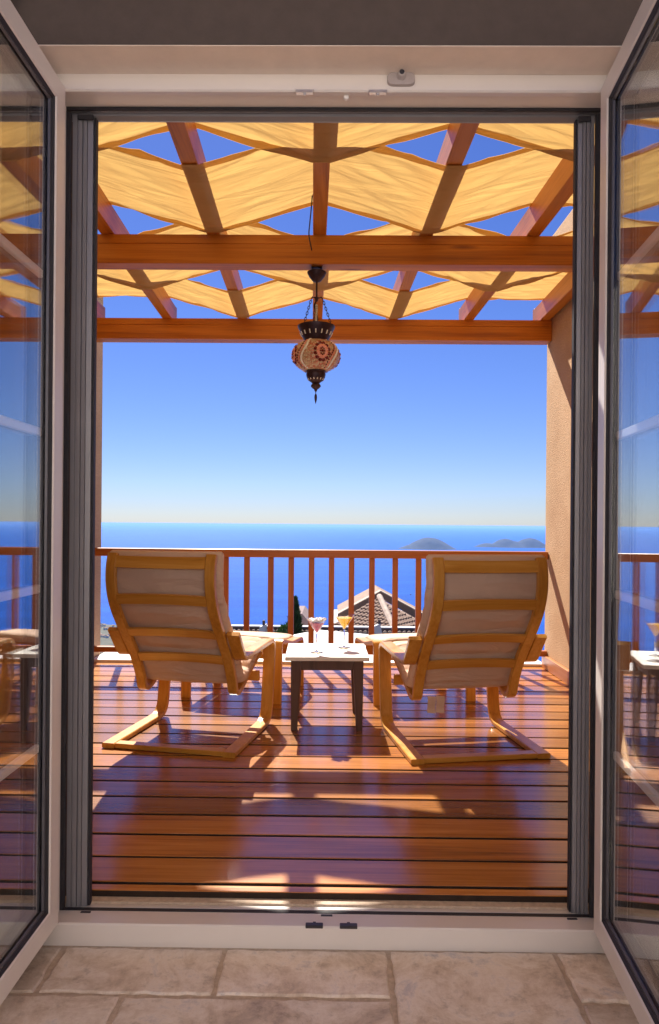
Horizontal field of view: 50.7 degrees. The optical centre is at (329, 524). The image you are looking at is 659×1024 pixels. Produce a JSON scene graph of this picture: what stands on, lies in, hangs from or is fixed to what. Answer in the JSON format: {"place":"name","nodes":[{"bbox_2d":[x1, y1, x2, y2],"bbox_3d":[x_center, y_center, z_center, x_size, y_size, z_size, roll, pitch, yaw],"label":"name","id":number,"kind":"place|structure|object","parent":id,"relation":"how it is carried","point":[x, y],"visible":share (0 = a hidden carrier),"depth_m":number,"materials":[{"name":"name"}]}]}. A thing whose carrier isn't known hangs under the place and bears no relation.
{"place":"outdoors","nodes":[
{"label":"outdoors","id":0,"kind":"place"},
{"bbox_2d":[94,297,102,657],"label":"terrace wall","id":1,"kind":"structure","parent":0,"point":[98,492],"depth_m":5.46,"materials":[{"name":"paint"}]},
{"bbox_2d":[97,122,593,344],"bbox_3d":[-0.095,-1.529,3.733,3.483,0.290,3.337,0,0,1],"label":"pergola","id":2,"kind":"object","parent":1,"relation":"attached to","point":[524,246],"visible":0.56,"depth_m":3.70,"materials":[{"name":"brown wood"}]},
{"bbox_2d":[308,196,312,250],"bbox_3d":[-0.094,-1.613,3.603,0.047,0.321,0.215,0,0,-10],"label":"cable","id":3,"kind":"object","parent":2,"relation":"hanging from","point":[309,223],"visible":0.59,"depth_m":3.55,"materials":[{"name":"black plastic"}]},
{"bbox_2d":[291,267,340,403],"bbox_3d":[-0.071,-1.015,3.746,0.268,0.737,0.269,0,0,1],"label":"lantern","id":4,"kind":"object","parent":2,"relation":"hanging from","point":[316,355],"visible":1,"depth_m":3.68,"materials":[{"name":"glass"}]},
{"bbox_2d":[97,272,567,318],"bbox_3d":[-0.091,-1.614,4.864,3.476,0.163,0.606,0,0,1],"label":"canopy cloth","id":5,"kind":"object","parent":2,"relation":"on","point":[363,295],"visible":0.66,"depth_m":4.91,"materials":[{"name":"beige fabric"}]},
{"bbox_2d":[97,223,572,291],"bbox_3d":[-0.098,-1.607,4.157,3.476,0.148,0.806,0,0,1],"label":"canopy cloth","id":6,"kind":"object","parent":2,"relation":"on","point":[491,281],"visible":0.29,"depth_m":4.39,"materials":[{"name":"beige fabric"}]},
{"bbox_2d":[98,146,572,233],"bbox_3d":[-0.106,-1.614,3.312,3.476,0.162,0.693,0,0,1],"label":"canopy cloth","id":7,"kind":"object","parent":2,"relation":"on","point":[413,193],"visible":0.56,"depth_m":3.29,"materials":[{"name":"beige fabric"}]},
{"bbox_2d":[98,122,594,162],"bbox_3d":[-0.113,-1.609,2.605,3.476,0.151,0.687,0,0,1],"label":"canopy cloth","id":8,"kind":"object","parent":2,"relation":"on","point":[321,142],"visible":0.2,"depth_m":2.87,"materials":[{"name":"beige fabric"}]},
{"bbox_2d":[100,623,116,653],"bbox_3d":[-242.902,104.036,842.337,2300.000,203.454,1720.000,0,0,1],"label":"hillside","id":9,"kind":"structure","parent":0,"point":[104,641],"depth_m":1137.90,"materials":[{"name":"white"}]},
{"bbox_2d":[276,624,287,633],"bbox_3d":[-1.533,4.875,23.612,0.756,3.055,0.752,0,0,1],"label":"shrub","id":10,"kind":"object","parent":9,"relation":"on","point":[283,628],"visible":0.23,"depth_m":23.54,"materials":[{"name":"green plant"}]},
{"bbox_2d":[285,595,304,633],"bbox_3d":[-1.216,4.474,24.021,1.015,4.084,1.018,0,0,-35],"label":"cypress tree","id":11,"kind":"object","parent":9,"relation":"on","point":[298,625],"visible":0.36,"depth_m":23.90,"materials":[{"name":"green plant"}]},
{"bbox_2d":[299,606,314,624],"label":"end wall","id":12,"kind":"structure","parent":9,"relation":"on","point":[304,612],"depth_m":26.44,"materials":[{"name":"white paint"}]},
{"bbox_2d":[232,625,414,633],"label":"garden wall","id":13,"kind":"structure","parent":9,"relation":"on","point":[365,629],"depth_m":24.62,"materials":[{"name":"concrete"}]},
{"bbox_2d":[294,630,367,646],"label":"flat roof house","id":14,"kind":"structure","parent":9,"relation":"on","point":[323,636],"depth_m":19.29,"materials":[{"name":"white paint"}]},
{"bbox_2d":[334,585,421,625],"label":"house","id":15,"kind":"structure","parent":9,"relation":"on","point":[383,611],"depth_m":29.96,"materials":[{"name":"tile"}]},
{"bbox_2d":[259,620,266,631],"bbox_3d":[-2.320,3.663,23.523,0.379,0.837,0.223,0,0,1],"label":"chimney","id":16,"kind":"object","parent":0,"point":[263,628],"visible":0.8,"depth_m":23.41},
{"bbox_2d":[0,945,638,1023],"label":"floor","id":17,"kind":"structure","parent":0,"point":[108,985],"depth_m":1.70,"materials":[{"name":"tile"}]},
{"bbox_2d":[0,0,658,976],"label":"house wall","id":18,"kind":"structure","parent":17,"relation":"on","point":[372,36],"depth_m":1.76,"materials":[{"name":"white paint"}]},
{"bbox_2d":[0,54,1,274],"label":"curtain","id":19,"kind":"object","parent":18,"relation":"hanging from","point":[0,141],"visible":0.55,"depth_m":1.71,"materials":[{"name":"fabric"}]},
{"bbox_2d":[43,74,607,952],"bbox_3d":[0.000,-0.026,1.937,1.540,2.359,0.158,0,0,1],"label":"door frame","id":20,"kind":"object","parent":18,"relation":"attached to","point":[85,914],"visible":0.77,"depth_m":1.96,"materials":[{"name":"white plastic"}]},
{"bbox_2d":[0,0,64,1004],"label":"door leaf","id":21,"kind":"object","parent":20,"relation":"attached to","point":[34,926],"visible":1,"depth_m":1.78,"materials":[{"name":"white plastic"}]},
{"bbox_2d":[594,0,658,1023],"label":"door leaf","id":22,"kind":"object","parent":20,"relation":"attached to","point":[628,959],"visible":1,"depth_m":1.76,"materials":[{"name":"white plastic"}]},
{"bbox_2d":[387,69,414,86],"bbox_3d":[0.191,-1.189,1.847,0.075,0.036,0.027,0,0,1],"label":"door sensor","id":23,"kind":"object","parent":18,"relation":"attached to","point":[401,78],"depth_m":1.85,"materials":[{"name":"grey plastic"}]},
{"bbox_2d":[101,525,545,661],"bbox_3d":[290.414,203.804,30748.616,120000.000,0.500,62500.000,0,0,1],"label":"sea","id":24,"kind":"structure","parent":0,"point":[264,537],"depth_m":5907.75,"materials":[{"name":"liquid"}]},
{"bbox_2d":[398,537,455,549],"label":"island","id":25,"kind":"structure","parent":24,"relation":"on","point":[428,543],"depth_m":5801.66,"materials":[{"name":"stone"}]},
{"bbox_2d":[474,538,544,547],"bbox_3d":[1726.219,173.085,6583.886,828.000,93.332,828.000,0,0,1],"label":"island","id":26,"kind":"structure","parent":24,"relation":"on","point":[522,543],"depth_m":6472.45,"materials":[{"name":"stone"}]},
{"bbox_2d":[98,129,572,528],"label":"sky","id":27,"kind":"structure","parent":0,"point":[194,434],"materials":[{"name":"blue"}]},
{"bbox_2d":[92,652,589,902],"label":"deck","id":28,"kind":"structure","parent":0,"point":[326,800],"depth_m":2.73,"materials":[{"name":"brown wood"}]},
{"bbox_2d":[102,550,275,757],"bbox_3d":[-0.696,0.592,3.504,0.665,0.942,0.766,0,0,12],"label":"armchair","id":29,"kind":"object","parent":28,"relation":"on","point":[169,610],"visible":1,"depth_m":3.26,"materials":[{"name":"brown wood"}]},
{"bbox_2d":[181,631,303,703],"bbox_3d":[-0.540,0.868,4.444,0.644,0.396,0.514,0,0,14],"label":"footstool","id":30,"kind":"object","parent":28,"relation":"on","point":[283,641],"visible":0.38,"depth_m":4.22,"materials":[{"name":"beige fabric"}]},
{"bbox_2d":[94,548,547,656],"bbox_3d":[-0.090,0.586,5.272,3.466,0.790,0.072,0,0,1],"label":"railing","id":31,"kind":"object","parent":28,"relation":"on","point":[351,555],"visible":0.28,"depth_m":5.25,"materials":[{"name":"brown wood"}]},
{"bbox_2d":[285,643,369,730],"bbox_3d":[-0.016,0.877,3.790,0.436,0.384,0.419,0,0,-1],"label":"side table","id":32,"kind":"object","parent":28,"relation":"on","point":[300,657],"visible":1,"depth_m":3.60,"materials":[{"name":"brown wood"}]},
{"bbox_2d":[307,617,326,653],"bbox_3d":[-0.068,0.590,3.711,0.114,0.187,0.114,0,0,1],"label":"cocktail glass","id":33,"kind":"object","parent":32,"relation":"on","point":[316,623],"visible":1,"depth_m":3.69,"materials":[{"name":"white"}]},
{"bbox_2d":[335,615,353,648],"bbox_3d":[0.082,0.593,3.859,0.114,0.184,0.114,0,0,1],"label":"cocktail glass","id":34,"kind":"object","parent":32,"relation":"on","point":[344,621],"visible":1,"depth_m":3.84,"materials":[{"name":"white"}]},
{"bbox_2d":[355,633,475,705],"bbox_3d":[0.529,0.877,4.425,0.644,0.396,0.514,0,0,-11],"label":"footstool","id":35,"kind":"object","parent":28,"relation":"on","point":[371,642],"visible":0.38,"depth_m":4.19,"materials":[{"name":"beige fabric"}]},
{"bbox_2d":[379,554,550,764],"bbox_3d":[0.651,0.604,3.422,0.663,0.940,0.764,0,0,-9],"label":"armchair","id":36,"kind":"object","parent":28,"relation":"on","point":[481,620],"visible":1,"depth_m":3.17,"materials":[{"name":"brown wood"}]},
{"bbox_2d":[374,620,381,633],"bbox_3d":[1.673,3.651,23.485,0.379,0.862,0.223,0,0,1],"label":"chimney","id":37,"kind":"object","parent":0,"point":[377,629],"visible":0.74,"depth_m":23.37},
{"bbox_2d":[542,209,592,684],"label":"terrace wall","id":38,"kind":"structure","parent":0,"point":[555,661],"depth_m":4.99,"materials":[{"name":"paint"}]}
]}

